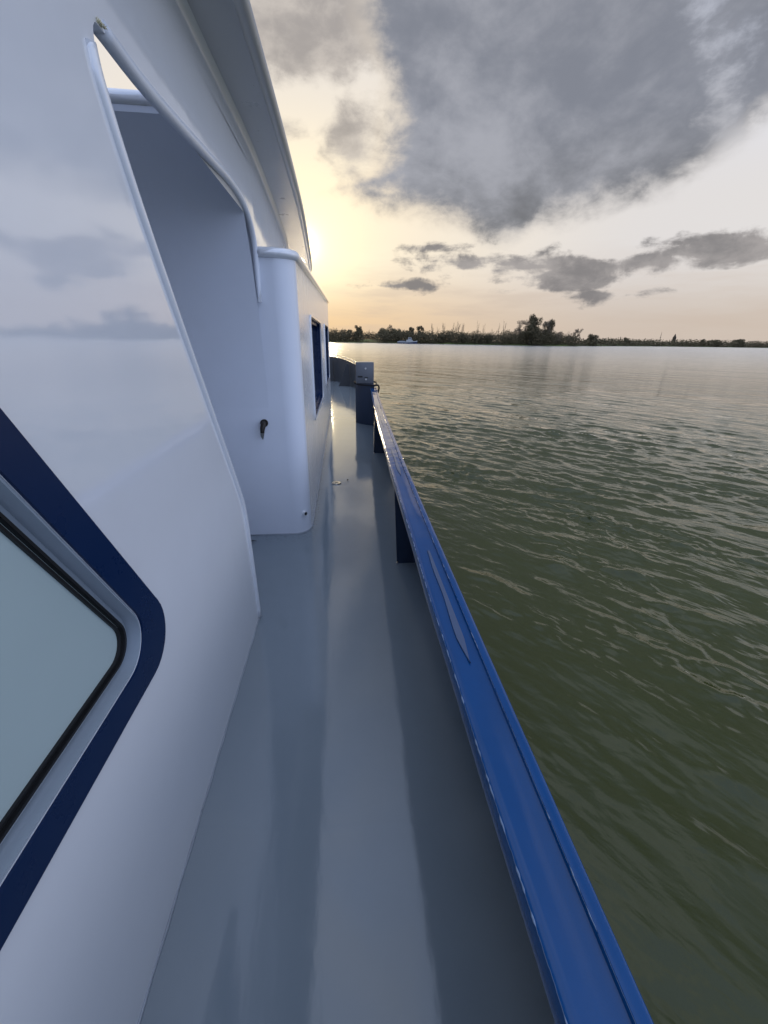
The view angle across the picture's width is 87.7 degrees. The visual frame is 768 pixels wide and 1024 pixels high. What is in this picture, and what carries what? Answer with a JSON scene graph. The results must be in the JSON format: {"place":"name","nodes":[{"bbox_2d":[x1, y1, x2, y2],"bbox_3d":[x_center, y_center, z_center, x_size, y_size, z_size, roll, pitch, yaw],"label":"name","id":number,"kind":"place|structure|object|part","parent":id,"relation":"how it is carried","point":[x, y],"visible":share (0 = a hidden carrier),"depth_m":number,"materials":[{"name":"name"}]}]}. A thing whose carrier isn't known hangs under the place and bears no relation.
{"place":"outdoors","nodes":[
{"label":"outdoors","id":0,"kind":"place"},
{"bbox_2d":[94,0,767,343],"label":"sky","id":1,"kind":"structure","parent":0,"point":[595,167],"materials":[{"name":"grey"}]},
{"bbox_2d":[329,342,767,1023],"bbox_3d":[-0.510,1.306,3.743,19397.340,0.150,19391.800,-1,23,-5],"label":"river water","id":2,"kind":"structure","parent":0,"point":[597,516],"depth_m":4.68,"materials":[{"name":"green liquid"}]},
{"bbox_2d":[0,0,653,1023],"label":"river ship","id":3,"kind":"object","parent":2,"relation":"on","point":[284,768],"visible":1,"depth_m":1.18,"materials":[{"name":"blue paint"}]},
{"bbox_3d":[-0.566,0.354,-0.052,0.055,1.128,2.334,-1,23,-5],"label":"window","id":4,"kind":"part","parent":3,"relation":"part of","materials":[{"name":"glass"}]},
{"bbox_3d":[-0.889,-1.912,5.193,0.084,1.110,2.130,-1,23,-5],"label":"window","id":5,"kind":"part","parent":3,"relation":"part of","materials":[{"name":"blue paint"}]},
{"bbox_3d":[-1.231,-3.338,8.442,0.084,1.140,2.060,-1,23,-5],"label":"window","id":6,"kind":"part","parent":3,"relation":"part of","materials":[{"name":"blue paint"}]},
{"bbox_2d":[354,381,379,392],"bbox_3d":[-0.359,-2.533,8.070,0.496,0.172,0.692,-1,23,-5],"label":"rope","id":7,"kind":"object","parent":3,"relation":"attached to","point":[375,384],"visible":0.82,"depth_m":7.82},
{"bbox_2d":[397,338,416,343],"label":"moored boat","id":8,"kind":"object","parent":2,"relation":"on","point":[409,341],"visible":0.95,"depth_m":381.41,"materials":[{"name":"blue paint"}]},
{"bbox_2d":[329,339,767,347],"bbox_3d":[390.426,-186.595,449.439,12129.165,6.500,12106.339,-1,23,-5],"label":"shore","id":9,"kind":"structure","parent":0,"point":[373,341],"depth_m":410.73,"materials":[{"name":"plant"}]},
{"bbox_2d":[354,325,362,337],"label":"tree","id":10,"kind":"object","parent":9,"relation":"on","point":[359,330],"visible":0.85,"depth_m":400.57,"materials":[{"name":"green plant"}]},
{"bbox_2d":[377,328,391,336],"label":"broad tree","id":11,"kind":"object","parent":9,"relation":"on","point":[381,330],"visible":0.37,"depth_m":496.37,"materials":[{"name":"green plant"}]},
{"bbox_2d":[390,328,401,334],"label":"broad tree","id":12,"kind":"object","parent":9,"relation":"on","point":[394,329],"visible":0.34,"depth_m":499.40,"materials":[{"name":"green plant"}]},
{"bbox_2d":[417,325,423,340],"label":"tree","id":13,"kind":"object","parent":9,"relation":"on","point":[419,328],"visible":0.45,"depth_m":431.49,"materials":[{"name":"green plant"}]},
{"bbox_2d":[437,334,445,342],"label":"bush","id":14,"kind":"object","parent":9,"relation":"on","point":[441,339],"visible":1,"depth_m":399.54,"materials":[{"name":"green plant"}]},
{"bbox_2d":[329,328,587,345],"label":"shore scrub","id":15,"kind":"object","parent":9,"relation":"on","point":[453,337],"visible":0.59,"depth_m":402.72,"materials":[{"name":"green plant"}]},
{"bbox_2d":[457,334,467,342],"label":"bush","id":16,"kind":"object","parent":9,"relation":"on","point":[461,336],"visible":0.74,"depth_m":399.96,"materials":[{"name":"green plant"}]},
{"bbox_2d":[471,334,478,342],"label":"bush","id":17,"kind":"object","parent":9,"relation":"on","point":[475,338],"visible":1,"depth_m":398.05,"materials":[{"name":"green plant"}]},
{"bbox_2d":[484,334,492,342],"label":"bush","id":18,"kind":"object","parent":9,"relation":"on","point":[486,337],"visible":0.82,"depth_m":398.50,"materials":[{"name":"green plant"}]},
{"bbox_2d":[517,320,530,343],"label":"tree","id":19,"kind":"object","parent":9,"relation":"on","point":[522,323],"visible":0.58,"depth_m":404.04,"materials":[{"name":"green plant"}]},
{"bbox_2d":[520,324,538,344],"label":"tree","id":20,"kind":"object","parent":9,"relation":"on","point":[529,332],"visible":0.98,"depth_m":392.50,"materials":[{"name":"green plant"}]},
{"bbox_2d":[528,314,542,344],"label":"tree","id":21,"kind":"object","parent":9,"relation":"on","point":[533,318],"visible":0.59,"depth_m":397.30,"materials":[{"name":"green plant"}]},
{"bbox_2d":[539,321,551,336],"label":"tree","id":22,"kind":"object","parent":9,"relation":"on","point":[546,324],"visible":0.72,"depth_m":401.18,"materials":[{"name":"green plant"}]},
{"bbox_2d":[541,319,554,343],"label":"tree","id":23,"kind":"object","parent":9,"relation":"on","point":[551,325],"visible":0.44,"depth_m":403.82,"materials":[{"name":"green plant"}]},
{"bbox_2d":[555,331,562,341],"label":"tree","id":24,"kind":"object","parent":9,"relation":"on","point":[558,333],"visible":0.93,"depth_m":407.35,"materials":[{"name":"green plant"}]},
{"bbox_2d":[572,329,581,344],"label":"tree","id":25,"kind":"object","parent":9,"relation":"on","point":[578,331],"visible":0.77,"depth_m":433.95,"materials":[{"name":"green plant"}]},
{"bbox_2d":[586,334,598,344],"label":"bush","id":26,"kind":"object","parent":9,"relation":"on","point":[590,336],"visible":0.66,"depth_m":494.68,"materials":[{"name":"green plant"}]},
{"bbox_2d":[579,337,767,347],"bbox_3d":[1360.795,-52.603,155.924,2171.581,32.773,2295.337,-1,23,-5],"label":"distant wood","id":27,"kind":"object","parent":9,"relation":"on","point":[632,342],"visible":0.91,"depth_m":823.65,"materials":[{"name":"green plant"}]},
{"bbox_2d":[707,339,720,346],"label":"bush","id":28,"kind":"object","parent":9,"relation":"on","point":[718,344],"visible":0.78,"depth_m":959.72,"materials":[{"name":"green plant"}]},
{"bbox_2d":[731,339,744,346],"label":"bush","id":29,"kind":"object","parent":9,"relation":"on","point":[738,340],"visible":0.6,"depth_m":1018.35,"materials":[{"name":"green plant"}]}
]}

